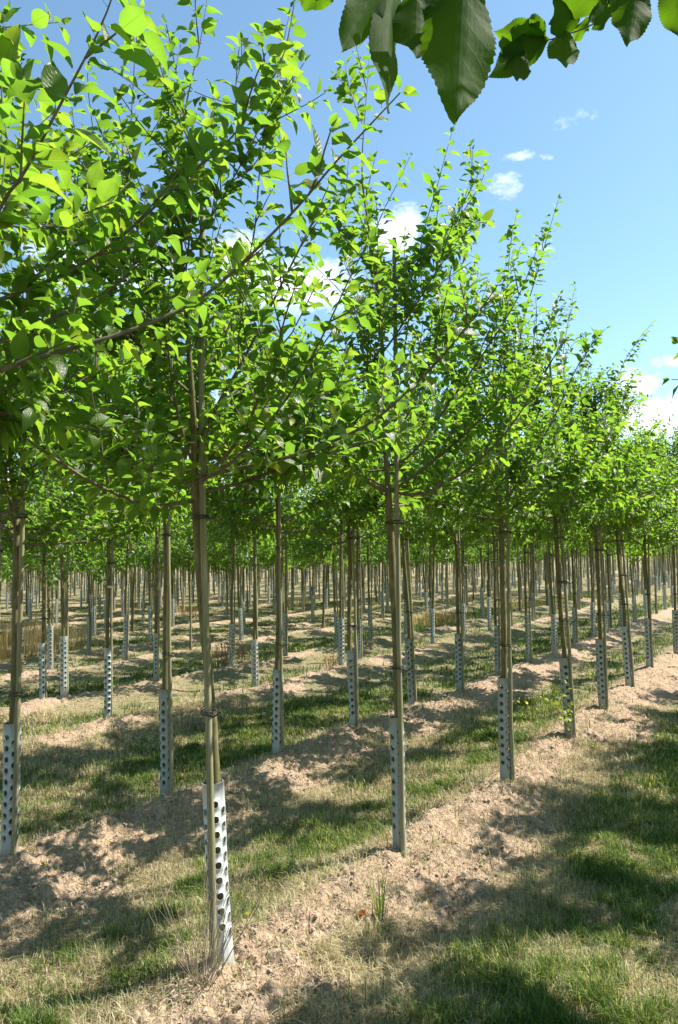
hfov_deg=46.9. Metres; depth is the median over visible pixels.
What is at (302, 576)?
apple tree
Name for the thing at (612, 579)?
stake
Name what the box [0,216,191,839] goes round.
apple tree
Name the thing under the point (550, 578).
apple tree
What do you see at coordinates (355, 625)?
stake
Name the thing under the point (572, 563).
apple tree
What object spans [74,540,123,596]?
apple tree
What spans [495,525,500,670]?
stake
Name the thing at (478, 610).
rough grass patch
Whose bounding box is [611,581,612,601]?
trunk guard
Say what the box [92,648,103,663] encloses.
dead weed
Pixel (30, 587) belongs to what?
apple tree
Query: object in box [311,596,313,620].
trunk guard
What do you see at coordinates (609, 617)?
trunk guard
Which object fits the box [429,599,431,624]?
trunk guard
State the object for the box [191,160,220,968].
stake
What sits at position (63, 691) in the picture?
trunk guard
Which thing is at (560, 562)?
apple tree
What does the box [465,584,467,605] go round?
trunk guard
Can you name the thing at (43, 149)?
apple tree
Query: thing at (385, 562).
apple tree
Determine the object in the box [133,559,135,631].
stake
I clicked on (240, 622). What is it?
trunk guard
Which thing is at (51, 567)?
apple tree
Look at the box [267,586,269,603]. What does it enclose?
trunk guard
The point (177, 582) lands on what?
apple tree
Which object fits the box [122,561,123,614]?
stake
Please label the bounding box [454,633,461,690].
trunk guard
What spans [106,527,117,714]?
stake
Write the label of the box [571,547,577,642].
stake
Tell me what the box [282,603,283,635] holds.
trunk guard
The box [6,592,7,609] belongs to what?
trunk guard
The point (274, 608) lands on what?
trunk guard
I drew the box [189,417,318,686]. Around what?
apple tree
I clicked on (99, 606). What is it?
trunk guard
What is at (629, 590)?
rough grass patch
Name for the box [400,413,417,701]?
stake
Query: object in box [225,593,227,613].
trunk guard
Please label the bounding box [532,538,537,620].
stake
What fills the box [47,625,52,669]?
trunk guard
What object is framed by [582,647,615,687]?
sapling
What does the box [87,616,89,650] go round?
trunk guard
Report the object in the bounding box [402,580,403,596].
trunk guard
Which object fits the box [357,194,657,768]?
apple tree
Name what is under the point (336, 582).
stake
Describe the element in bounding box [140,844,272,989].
weed
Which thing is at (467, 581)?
stake
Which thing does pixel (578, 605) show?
trunk guard
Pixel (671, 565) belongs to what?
stake
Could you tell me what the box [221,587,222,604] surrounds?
trunk guard
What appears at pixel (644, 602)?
trunk guard
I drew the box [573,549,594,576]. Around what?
apple tree
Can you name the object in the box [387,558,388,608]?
stake
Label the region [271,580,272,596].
trunk guard
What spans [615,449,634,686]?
stake
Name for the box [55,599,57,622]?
trunk guard
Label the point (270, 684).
dead weed
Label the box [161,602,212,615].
rough grass patch
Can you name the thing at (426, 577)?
stake
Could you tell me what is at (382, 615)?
trunk guard
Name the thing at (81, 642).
tall dry grass
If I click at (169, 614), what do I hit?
stake
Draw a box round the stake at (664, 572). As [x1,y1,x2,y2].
[663,542,666,602]
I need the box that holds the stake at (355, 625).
[346,377,361,726]
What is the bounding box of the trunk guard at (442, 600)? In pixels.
[441,584,443,602]
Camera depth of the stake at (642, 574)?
32.00 m
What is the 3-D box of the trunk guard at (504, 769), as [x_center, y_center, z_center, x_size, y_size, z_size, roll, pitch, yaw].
[1.151,1.516,5.415,0.094,0.730,0.081,1,-4,-17]
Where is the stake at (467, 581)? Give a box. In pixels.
[466,549,467,602]
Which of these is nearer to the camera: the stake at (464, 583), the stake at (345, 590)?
the stake at (464, 583)
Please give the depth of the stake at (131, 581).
30.43 m
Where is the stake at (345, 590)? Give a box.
[345,570,345,608]
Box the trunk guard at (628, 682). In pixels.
[621,626,631,685]
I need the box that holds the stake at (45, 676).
[40,479,49,697]
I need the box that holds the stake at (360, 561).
[358,529,364,658]
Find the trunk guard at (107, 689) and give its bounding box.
[104,647,112,718]
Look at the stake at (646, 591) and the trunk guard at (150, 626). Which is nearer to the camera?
the trunk guard at (150, 626)
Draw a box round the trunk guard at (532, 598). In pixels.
[531,593,533,620]
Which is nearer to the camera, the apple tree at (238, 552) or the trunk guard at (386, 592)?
the apple tree at (238, 552)
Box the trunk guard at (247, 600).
[246,591,248,612]
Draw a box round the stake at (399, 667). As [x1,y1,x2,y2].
[385,237,411,858]
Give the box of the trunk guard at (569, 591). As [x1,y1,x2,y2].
[568,581,570,599]
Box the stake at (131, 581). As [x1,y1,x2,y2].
[131,566,131,597]
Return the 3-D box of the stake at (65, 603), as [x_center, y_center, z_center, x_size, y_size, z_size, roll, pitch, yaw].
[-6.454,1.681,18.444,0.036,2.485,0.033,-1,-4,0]
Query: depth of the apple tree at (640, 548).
10.64 m
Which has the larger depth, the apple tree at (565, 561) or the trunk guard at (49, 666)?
the apple tree at (565, 561)
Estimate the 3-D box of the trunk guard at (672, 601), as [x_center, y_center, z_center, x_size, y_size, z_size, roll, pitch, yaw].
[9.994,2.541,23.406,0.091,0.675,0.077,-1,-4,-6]
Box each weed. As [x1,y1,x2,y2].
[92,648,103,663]
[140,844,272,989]
[213,635,239,665]
[235,643,246,663]
[262,675,272,690]
[323,651,338,670]
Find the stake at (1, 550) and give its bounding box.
[0,447,4,633]
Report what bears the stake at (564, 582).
on the ground at (622, 694)
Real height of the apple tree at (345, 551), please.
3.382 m
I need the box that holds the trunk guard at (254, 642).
[251,639,257,686]
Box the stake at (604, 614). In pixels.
[593,388,610,707]
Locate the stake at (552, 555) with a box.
[549,542,557,651]
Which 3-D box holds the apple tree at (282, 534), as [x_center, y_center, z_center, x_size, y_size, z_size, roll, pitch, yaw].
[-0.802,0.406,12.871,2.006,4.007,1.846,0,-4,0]
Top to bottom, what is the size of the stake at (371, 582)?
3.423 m
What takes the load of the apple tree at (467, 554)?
on the ground at (622, 694)
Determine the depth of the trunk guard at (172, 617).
19.20 m
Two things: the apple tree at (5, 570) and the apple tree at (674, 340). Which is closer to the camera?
the apple tree at (674, 340)
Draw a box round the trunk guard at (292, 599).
[291,589,292,608]
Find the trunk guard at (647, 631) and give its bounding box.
[644,617,651,666]
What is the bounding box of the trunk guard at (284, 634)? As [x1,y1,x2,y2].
[283,614,285,655]
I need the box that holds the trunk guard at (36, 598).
[35,590,37,607]
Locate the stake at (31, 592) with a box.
[31,571,31,618]
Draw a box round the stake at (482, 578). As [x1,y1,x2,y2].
[481,546,484,616]
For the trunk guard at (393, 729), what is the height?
0.710 m
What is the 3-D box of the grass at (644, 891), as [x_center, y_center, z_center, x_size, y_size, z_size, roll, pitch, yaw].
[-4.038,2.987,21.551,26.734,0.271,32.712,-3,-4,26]
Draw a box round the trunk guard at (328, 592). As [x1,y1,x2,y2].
[328,584,329,604]
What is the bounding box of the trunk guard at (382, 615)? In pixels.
[380,591,384,618]
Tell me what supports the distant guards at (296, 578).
on the ground at (622, 694)
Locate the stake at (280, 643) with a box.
[275,433,288,751]
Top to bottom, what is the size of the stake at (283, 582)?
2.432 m
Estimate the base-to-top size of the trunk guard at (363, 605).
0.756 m
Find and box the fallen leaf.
[357,910,365,915]
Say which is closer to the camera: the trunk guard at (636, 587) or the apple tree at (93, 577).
the apple tree at (93, 577)
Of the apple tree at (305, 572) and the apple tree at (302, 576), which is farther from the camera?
the apple tree at (305, 572)
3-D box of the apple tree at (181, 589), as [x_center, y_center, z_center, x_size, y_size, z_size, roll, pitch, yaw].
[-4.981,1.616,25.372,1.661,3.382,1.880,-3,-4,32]
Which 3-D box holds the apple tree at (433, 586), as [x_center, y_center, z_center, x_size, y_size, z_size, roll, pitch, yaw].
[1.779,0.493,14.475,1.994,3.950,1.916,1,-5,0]
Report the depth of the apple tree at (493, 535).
10.69 m
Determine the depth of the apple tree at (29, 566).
12.83 m
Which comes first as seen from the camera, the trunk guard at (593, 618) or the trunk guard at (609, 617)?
the trunk guard at (593, 618)
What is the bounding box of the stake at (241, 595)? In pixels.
[240,544,243,639]
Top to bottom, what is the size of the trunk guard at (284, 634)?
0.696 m
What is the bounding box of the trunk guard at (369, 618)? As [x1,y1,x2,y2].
[368,605,371,638]
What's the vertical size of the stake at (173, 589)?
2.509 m
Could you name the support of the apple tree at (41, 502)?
on the ground at (622, 694)
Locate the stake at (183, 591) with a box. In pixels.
[182,567,183,611]
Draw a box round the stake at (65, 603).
[65,573,65,631]
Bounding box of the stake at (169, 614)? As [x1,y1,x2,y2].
[161,342,176,792]
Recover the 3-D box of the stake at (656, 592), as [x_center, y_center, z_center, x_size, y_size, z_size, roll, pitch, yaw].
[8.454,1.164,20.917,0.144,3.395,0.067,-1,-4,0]
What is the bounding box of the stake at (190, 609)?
[189,543,191,648]
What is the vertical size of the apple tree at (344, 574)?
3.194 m
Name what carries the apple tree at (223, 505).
on the ground at (622, 694)
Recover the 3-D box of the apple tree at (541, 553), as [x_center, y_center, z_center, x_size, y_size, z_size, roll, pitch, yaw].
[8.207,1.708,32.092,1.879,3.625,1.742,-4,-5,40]
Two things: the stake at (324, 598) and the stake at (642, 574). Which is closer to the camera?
the stake at (324, 598)
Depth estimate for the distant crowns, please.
43.24 m
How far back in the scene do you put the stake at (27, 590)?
26.51 m
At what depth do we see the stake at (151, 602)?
15.55 m
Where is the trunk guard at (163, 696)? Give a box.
[159,688,168,796]
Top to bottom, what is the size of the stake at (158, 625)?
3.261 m
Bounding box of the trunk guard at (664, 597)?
[662,585,666,609]
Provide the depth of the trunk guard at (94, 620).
17.07 m
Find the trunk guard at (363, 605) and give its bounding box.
[361,588,364,613]
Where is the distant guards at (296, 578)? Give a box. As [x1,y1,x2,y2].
[8,560,668,594]
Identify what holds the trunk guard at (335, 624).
on the ground at (622, 694)
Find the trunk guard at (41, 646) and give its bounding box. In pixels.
[38,643,46,698]
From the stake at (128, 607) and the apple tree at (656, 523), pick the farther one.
the apple tree at (656, 523)
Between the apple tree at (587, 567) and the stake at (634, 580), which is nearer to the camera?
the stake at (634, 580)
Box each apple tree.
[0,0,417,460]
[0,0,506,930]
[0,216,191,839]
[0,368,101,542]
[1,529,70,586]
[1,548,24,582]
[2,435,98,692]
[2,474,59,537]
[2,475,101,663]
[3,394,148,688]
[3,557,30,616]
[7,241,258,783]
[19,383,191,711]
[24,553,86,602]
[24,555,86,586]
[25,568,26,613]
[28,568,28,617]
[59,485,132,644]
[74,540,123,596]
[82,542,138,631]
[86,515,184,652]
[97,437,208,672]
[110,561,136,574]
[113,523,187,636]
[114,558,152,617]
[117,533,163,630]
[137,507,219,649]
[137,557,161,607]
[152,516,184,620]
[160,510,229,566]
[170,293,394,742]
[174,510,225,572]
[176,568,177,605]
[177,459,271,659]
[180,563,186,609]
[185,561,220,572]
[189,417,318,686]
[207,519,284,634]
[208,544,246,574]
[208,559,221,573]
[209,564,229,599]
[213,523,267,624]
[222,559,248,601]
[229,42,576,833]
[234,351,439,713]
[247,496,302,613]
[247,540,308,574]
[252,561,272,585]
[256,439,320,647]
[262,560,293,606]
[283,475,384,640]
[290,552,314,570]
[291,500,338,612]
[291,534,375,627]
[295,465,375,663]
[298,558,322,608]
[300,0,677,124]
[300,559,321,602]
[306,560,321,600]
[317,458,404,652]
[322,518,400,633]
[325,552,346,605]
[327,543,363,561]
[331,558,346,608]
[334,538,377,593]
[336,539,380,597]
[344,527,412,612]
[354,358,491,696]
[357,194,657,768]
[364,514,416,628]
[369,539,410,606]
[375,398,510,681]
[375,553,386,600]
[376,544,428,561]
[400,463,463,637]
[400,534,460,607]
[400,544,454,606]
[411,547,436,592]
[416,281,663,721]
[419,558,436,587]
[422,466,483,629]
[437,545,482,605]
[439,550,467,565]
[439,559,453,590]
[441,555,452,603]
[445,559,455,595]
[449,540,486,601]
[452,541,505,566]
[453,462,562,665]
[460,530,491,625]
[460,540,495,612]
[467,549,485,599]
[470,548,516,602]
[473,540,522,556]
[476,439,587,655]
[504,541,543,607]
[505,546,526,563]
[513,537,559,616]
[515,539,578,612]
[515,546,522,610]
[515,547,540,598]
[521,364,677,678]
[521,448,588,649]
[529,317,677,698]
[529,546,545,590]
[538,547,569,594]
[541,545,566,605]
[542,552,570,584]
[545,545,585,590]
[548,439,613,637]
[559,544,604,601]
[564,540,587,585]
[566,394,677,659]
[566,547,588,563]
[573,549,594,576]
[579,506,615,631]
[579,545,594,561]
[587,549,588,597]
[603,408,677,647]
[604,528,649,621]
[604,544,626,602]
[606,528,637,623]
[614,515,659,612]
[624,547,641,591]
[629,531,665,616]
[631,515,677,605]
[637,541,667,585]
[649,488,676,541]
[650,517,675,613]
[653,425,677,522]
[657,546,671,583]
[658,545,675,599]
[662,336,677,402]
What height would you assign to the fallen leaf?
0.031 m
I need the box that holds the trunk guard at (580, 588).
[579,578,581,598]
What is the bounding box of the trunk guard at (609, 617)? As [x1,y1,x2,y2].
[607,601,610,627]
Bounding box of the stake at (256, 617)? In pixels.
[251,532,261,684]
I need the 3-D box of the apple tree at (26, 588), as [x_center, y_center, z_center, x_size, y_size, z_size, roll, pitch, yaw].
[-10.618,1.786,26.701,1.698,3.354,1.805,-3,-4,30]
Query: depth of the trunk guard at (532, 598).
19.31 m
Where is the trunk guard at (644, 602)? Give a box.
[643,590,647,616]
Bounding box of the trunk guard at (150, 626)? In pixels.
[148,606,151,641]
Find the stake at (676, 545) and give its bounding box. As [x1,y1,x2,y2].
[673,484,677,609]
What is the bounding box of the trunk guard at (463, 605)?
[462,603,464,635]
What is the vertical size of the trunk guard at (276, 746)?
0.690 m
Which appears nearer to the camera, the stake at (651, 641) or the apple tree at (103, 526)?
the apple tree at (103, 526)
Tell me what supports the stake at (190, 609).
on the ground at (622, 694)
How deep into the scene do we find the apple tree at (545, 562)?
33.12 m
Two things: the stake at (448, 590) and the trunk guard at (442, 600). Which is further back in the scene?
the trunk guard at (442, 600)
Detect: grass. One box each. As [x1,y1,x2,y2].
[0,594,677,1023]
[0,595,677,1023]
[0,620,46,661]
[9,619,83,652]
[54,619,104,647]
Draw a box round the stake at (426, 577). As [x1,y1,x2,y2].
[426,546,427,607]
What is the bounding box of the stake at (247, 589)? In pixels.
[246,563,248,612]
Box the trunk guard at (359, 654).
[357,619,361,659]
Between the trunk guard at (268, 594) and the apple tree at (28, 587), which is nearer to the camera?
the apple tree at (28, 587)
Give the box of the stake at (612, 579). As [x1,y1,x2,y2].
[611,554,613,602]
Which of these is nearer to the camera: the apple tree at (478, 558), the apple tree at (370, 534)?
the apple tree at (370, 534)
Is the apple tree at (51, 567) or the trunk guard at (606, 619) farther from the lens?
the trunk guard at (606, 619)
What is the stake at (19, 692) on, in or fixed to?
on the ground at (622, 694)
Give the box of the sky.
[0,0,677,506]
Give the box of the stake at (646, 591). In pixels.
[644,569,647,611]
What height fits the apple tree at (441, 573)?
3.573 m
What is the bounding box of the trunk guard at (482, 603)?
[480,588,483,616]
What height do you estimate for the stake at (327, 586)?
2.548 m
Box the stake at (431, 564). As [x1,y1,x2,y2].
[431,544,432,581]
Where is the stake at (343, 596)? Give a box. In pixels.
[339,522,345,664]
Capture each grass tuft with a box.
[344,906,397,941]
[351,864,414,919]
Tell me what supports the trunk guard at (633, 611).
on the ground at (622, 694)
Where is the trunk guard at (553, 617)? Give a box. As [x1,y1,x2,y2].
[551,614,556,651]
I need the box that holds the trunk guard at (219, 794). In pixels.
[202,779,233,967]
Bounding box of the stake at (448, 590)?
[446,555,448,608]
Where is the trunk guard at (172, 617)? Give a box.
[171,599,173,626]
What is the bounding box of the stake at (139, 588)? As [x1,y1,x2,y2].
[139,567,139,609]
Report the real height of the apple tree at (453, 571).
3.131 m
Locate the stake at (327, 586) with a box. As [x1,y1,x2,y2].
[327,560,327,608]
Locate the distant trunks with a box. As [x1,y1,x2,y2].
[1,551,675,597]
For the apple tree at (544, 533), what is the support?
on the ground at (622, 694)
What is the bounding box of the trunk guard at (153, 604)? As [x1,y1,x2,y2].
[153,594,154,613]
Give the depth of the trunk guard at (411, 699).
8.25 m
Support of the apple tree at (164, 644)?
on the ground at (622, 694)
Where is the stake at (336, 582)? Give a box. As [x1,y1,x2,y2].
[335,545,338,618]
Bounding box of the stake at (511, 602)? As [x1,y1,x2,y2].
[506,555,513,626]
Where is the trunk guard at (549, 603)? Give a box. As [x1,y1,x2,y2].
[548,589,551,616]
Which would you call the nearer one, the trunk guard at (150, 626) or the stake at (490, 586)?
the trunk guard at (150, 626)
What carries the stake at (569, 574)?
on the ground at (622, 694)
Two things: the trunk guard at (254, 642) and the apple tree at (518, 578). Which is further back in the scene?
the apple tree at (518, 578)
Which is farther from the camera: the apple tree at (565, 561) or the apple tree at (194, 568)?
the apple tree at (194, 568)
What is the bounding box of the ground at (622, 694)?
[0,552,677,1023]
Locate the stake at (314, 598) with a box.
[313,554,314,620]
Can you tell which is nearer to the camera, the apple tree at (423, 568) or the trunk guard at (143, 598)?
the trunk guard at (143, 598)
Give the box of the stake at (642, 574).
[642,560,642,589]
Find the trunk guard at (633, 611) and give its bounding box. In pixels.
[631,595,635,621]
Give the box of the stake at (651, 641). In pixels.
[643,428,654,667]
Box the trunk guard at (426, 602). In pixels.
[425,592,427,611]
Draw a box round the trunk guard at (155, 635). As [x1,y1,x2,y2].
[153,633,157,680]
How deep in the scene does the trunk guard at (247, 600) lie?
24.41 m
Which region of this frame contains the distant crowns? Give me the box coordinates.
[24,549,675,570]
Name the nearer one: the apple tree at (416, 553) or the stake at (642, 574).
the apple tree at (416, 553)
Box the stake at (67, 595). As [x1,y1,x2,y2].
[66,482,69,695]
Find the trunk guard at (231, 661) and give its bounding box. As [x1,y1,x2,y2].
[229,623,233,665]
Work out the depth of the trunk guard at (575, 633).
14.00 m
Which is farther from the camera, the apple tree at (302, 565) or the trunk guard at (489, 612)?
the apple tree at (302, 565)
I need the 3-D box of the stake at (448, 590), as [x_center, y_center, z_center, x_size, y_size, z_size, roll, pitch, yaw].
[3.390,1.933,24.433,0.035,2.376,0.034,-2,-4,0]
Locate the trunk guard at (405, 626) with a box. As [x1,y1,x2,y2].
[404,602,406,633]
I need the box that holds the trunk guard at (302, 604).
[301,590,303,611]
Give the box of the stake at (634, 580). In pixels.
[631,553,637,621]
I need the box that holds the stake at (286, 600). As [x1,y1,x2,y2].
[286,485,287,655]
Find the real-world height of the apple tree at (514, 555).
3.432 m
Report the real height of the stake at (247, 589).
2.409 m
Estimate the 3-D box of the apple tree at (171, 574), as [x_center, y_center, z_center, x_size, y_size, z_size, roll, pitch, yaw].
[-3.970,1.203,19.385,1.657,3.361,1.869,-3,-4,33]
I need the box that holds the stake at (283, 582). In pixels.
[282,550,284,613]
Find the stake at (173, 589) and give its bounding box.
[173,564,173,621]
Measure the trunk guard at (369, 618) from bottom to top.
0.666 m
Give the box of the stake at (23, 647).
[22,629,23,658]
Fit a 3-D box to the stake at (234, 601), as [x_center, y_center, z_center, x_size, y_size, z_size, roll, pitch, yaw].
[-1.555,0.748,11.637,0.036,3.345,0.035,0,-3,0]
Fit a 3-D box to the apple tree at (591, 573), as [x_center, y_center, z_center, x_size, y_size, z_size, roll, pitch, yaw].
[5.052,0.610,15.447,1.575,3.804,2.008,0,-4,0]
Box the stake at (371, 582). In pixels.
[370,541,372,638]
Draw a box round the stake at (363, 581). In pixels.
[363,563,365,612]
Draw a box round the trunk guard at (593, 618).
[590,602,594,636]
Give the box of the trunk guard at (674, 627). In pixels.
[672,610,677,654]
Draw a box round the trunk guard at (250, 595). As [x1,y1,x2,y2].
[249,585,250,604]
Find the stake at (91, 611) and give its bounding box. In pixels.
[90,556,92,650]
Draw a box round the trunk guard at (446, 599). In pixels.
[446,589,447,608]
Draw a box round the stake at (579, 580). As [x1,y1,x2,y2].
[576,547,580,609]
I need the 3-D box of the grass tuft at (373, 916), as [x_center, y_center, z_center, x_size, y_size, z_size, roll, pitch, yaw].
[0.135,1.721,3.264,0.262,0.092,0.239,-4,-5,39]
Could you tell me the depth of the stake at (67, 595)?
9.06 m
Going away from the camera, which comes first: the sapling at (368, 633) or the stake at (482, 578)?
the sapling at (368, 633)
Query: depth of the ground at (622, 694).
5.79 m
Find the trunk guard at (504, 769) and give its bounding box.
[498,677,510,782]
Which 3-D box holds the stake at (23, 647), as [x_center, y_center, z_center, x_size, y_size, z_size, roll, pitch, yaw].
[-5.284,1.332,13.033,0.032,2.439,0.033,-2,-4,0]
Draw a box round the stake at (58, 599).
[57,581,58,620]
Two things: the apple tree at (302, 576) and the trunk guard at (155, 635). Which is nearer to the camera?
the trunk guard at (155, 635)
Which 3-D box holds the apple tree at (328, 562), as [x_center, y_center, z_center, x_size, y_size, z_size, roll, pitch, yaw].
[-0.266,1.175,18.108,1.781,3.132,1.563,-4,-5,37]
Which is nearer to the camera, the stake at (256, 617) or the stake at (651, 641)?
the stake at (256, 617)
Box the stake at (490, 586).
[486,553,492,629]
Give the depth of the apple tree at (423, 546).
17.84 m
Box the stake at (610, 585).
[606,546,613,627]
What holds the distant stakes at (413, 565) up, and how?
on the ground at (622, 694)
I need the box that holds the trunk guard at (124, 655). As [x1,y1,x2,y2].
[122,615,129,659]
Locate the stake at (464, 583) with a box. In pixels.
[461,533,466,634]
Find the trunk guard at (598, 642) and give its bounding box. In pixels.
[595,639,605,707]
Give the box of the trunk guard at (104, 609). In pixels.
[104,597,105,626]
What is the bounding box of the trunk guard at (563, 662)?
[559,657,572,736]
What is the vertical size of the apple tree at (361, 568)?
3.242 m
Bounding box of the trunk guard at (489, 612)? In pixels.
[487,597,490,630]
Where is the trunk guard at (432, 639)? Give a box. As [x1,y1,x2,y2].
[430,608,434,642]
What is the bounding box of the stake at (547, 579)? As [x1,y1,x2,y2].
[546,554,548,605]
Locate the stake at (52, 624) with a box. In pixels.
[51,554,53,669]
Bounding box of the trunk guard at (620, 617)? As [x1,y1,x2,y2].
[618,593,622,625]
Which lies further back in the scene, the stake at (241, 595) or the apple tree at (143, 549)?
the stake at (241, 595)
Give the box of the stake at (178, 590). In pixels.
[178,570,178,609]
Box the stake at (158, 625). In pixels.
[157,520,159,680]
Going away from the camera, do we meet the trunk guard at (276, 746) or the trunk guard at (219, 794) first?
the trunk guard at (219, 794)
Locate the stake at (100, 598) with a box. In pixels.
[100,574,100,616]
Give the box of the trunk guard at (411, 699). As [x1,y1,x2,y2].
[404,638,414,705]
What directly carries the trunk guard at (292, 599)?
on the ground at (622, 694)
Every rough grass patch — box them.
[115,596,148,607]
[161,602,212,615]
[283,596,315,607]
[344,628,386,640]
[401,608,476,626]
[453,602,513,617]
[491,594,548,608]
[553,588,606,599]
[607,583,659,593]
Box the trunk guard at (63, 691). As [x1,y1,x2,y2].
[60,636,67,696]
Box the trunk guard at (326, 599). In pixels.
[325,589,326,608]
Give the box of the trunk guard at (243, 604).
[242,602,244,628]
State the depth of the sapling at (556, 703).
6.58 m
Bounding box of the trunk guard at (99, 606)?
[98,595,99,616]
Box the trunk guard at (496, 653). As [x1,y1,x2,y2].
[494,625,498,672]
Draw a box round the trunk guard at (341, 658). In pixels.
[338,619,343,665]
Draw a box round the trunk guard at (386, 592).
[385,590,388,611]
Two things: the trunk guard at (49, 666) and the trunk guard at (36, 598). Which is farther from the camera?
the trunk guard at (36, 598)
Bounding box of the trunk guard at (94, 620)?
[92,606,95,635]
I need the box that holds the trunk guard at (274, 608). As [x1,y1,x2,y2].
[273,589,275,609]
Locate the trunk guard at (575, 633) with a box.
[572,607,576,642]
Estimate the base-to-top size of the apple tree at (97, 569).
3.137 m
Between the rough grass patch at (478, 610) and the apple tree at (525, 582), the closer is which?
the apple tree at (525, 582)
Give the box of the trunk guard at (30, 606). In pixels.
[29,594,31,619]
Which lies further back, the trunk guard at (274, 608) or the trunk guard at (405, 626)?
the trunk guard at (274, 608)
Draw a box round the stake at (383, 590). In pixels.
[382,551,384,618]
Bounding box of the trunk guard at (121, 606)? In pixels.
[121,596,122,616]
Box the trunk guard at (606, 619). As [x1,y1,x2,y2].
[602,601,607,632]
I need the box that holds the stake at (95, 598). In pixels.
[95,554,96,630]
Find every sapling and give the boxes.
[362,624,376,643]
[515,677,572,737]
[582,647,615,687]
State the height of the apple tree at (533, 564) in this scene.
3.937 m
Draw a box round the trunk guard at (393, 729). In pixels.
[389,715,406,855]
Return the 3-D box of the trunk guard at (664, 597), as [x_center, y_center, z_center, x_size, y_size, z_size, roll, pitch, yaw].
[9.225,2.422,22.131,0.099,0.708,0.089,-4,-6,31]
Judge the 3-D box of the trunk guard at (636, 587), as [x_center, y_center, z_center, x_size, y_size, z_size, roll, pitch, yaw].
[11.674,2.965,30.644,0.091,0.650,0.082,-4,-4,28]
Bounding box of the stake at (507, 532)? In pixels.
[498,317,520,781]
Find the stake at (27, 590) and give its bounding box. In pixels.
[27,567,27,614]
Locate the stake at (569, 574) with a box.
[568,549,570,597]
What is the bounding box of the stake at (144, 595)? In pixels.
[144,570,145,622]
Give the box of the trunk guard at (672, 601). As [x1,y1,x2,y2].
[670,585,673,607]
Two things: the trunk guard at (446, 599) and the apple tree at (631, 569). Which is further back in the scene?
the trunk guard at (446, 599)
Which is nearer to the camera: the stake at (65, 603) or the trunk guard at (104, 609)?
the stake at (65, 603)
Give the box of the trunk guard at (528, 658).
[524,615,530,662]
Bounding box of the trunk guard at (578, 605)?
[577,587,579,609]
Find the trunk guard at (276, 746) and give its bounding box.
[272,668,283,753]
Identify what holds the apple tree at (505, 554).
on the ground at (622, 694)
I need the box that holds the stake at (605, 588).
[602,547,608,631]
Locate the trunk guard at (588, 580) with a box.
[587,579,589,596]
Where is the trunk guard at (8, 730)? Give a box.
[0,722,20,856]
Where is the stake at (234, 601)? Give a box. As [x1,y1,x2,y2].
[233,535,235,664]
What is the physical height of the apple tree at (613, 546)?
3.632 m
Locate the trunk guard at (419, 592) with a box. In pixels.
[419,584,420,599]
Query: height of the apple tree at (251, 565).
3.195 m
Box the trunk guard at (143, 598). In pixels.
[142,596,144,622]
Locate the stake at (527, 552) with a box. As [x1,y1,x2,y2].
[525,524,533,661]
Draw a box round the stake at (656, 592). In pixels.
[653,551,657,613]
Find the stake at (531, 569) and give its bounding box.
[531,545,531,592]
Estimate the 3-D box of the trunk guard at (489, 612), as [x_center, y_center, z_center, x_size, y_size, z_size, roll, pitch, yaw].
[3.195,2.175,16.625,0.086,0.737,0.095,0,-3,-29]
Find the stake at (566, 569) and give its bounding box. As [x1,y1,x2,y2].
[564,546,568,596]
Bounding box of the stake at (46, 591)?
[45,575,46,604]
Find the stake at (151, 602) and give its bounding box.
[150,557,152,640]
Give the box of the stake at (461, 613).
[455,435,465,689]
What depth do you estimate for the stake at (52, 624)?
11.62 m
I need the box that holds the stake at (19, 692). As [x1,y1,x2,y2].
[8,255,31,855]
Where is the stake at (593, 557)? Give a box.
[590,546,595,634]
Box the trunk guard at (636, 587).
[635,579,637,595]
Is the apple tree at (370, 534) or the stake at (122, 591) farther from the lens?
the stake at (122, 591)
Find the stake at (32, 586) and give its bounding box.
[32,569,32,602]
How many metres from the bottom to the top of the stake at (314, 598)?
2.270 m
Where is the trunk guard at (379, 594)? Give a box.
[378,585,380,603]
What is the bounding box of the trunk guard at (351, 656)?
[347,649,355,725]
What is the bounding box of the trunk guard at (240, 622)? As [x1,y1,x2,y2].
[238,608,242,640]
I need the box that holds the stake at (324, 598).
[323,562,324,627]
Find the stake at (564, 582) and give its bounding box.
[549,360,575,735]
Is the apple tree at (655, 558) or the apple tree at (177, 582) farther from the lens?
the apple tree at (655, 558)
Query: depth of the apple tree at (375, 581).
31.51 m
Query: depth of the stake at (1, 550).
6.70 m
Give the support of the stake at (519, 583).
on the ground at (622, 694)
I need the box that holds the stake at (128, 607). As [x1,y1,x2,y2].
[126,532,130,659]
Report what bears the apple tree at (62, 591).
on the ground at (622, 694)
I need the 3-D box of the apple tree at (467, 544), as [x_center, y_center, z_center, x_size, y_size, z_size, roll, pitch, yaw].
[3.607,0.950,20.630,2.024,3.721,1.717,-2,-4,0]
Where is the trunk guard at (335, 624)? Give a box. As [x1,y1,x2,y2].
[333,612,337,646]
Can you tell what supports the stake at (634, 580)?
on the ground at (622, 694)
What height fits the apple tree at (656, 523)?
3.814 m
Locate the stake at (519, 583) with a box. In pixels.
[518,549,520,610]
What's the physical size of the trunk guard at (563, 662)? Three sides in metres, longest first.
0.690 x 0.090 x 0.088 m
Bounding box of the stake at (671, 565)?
[670,546,673,598]
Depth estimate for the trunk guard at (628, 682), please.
9.24 m
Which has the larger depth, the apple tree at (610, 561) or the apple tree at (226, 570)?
the apple tree at (610, 561)
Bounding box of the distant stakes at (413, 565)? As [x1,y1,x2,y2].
[38,552,675,593]

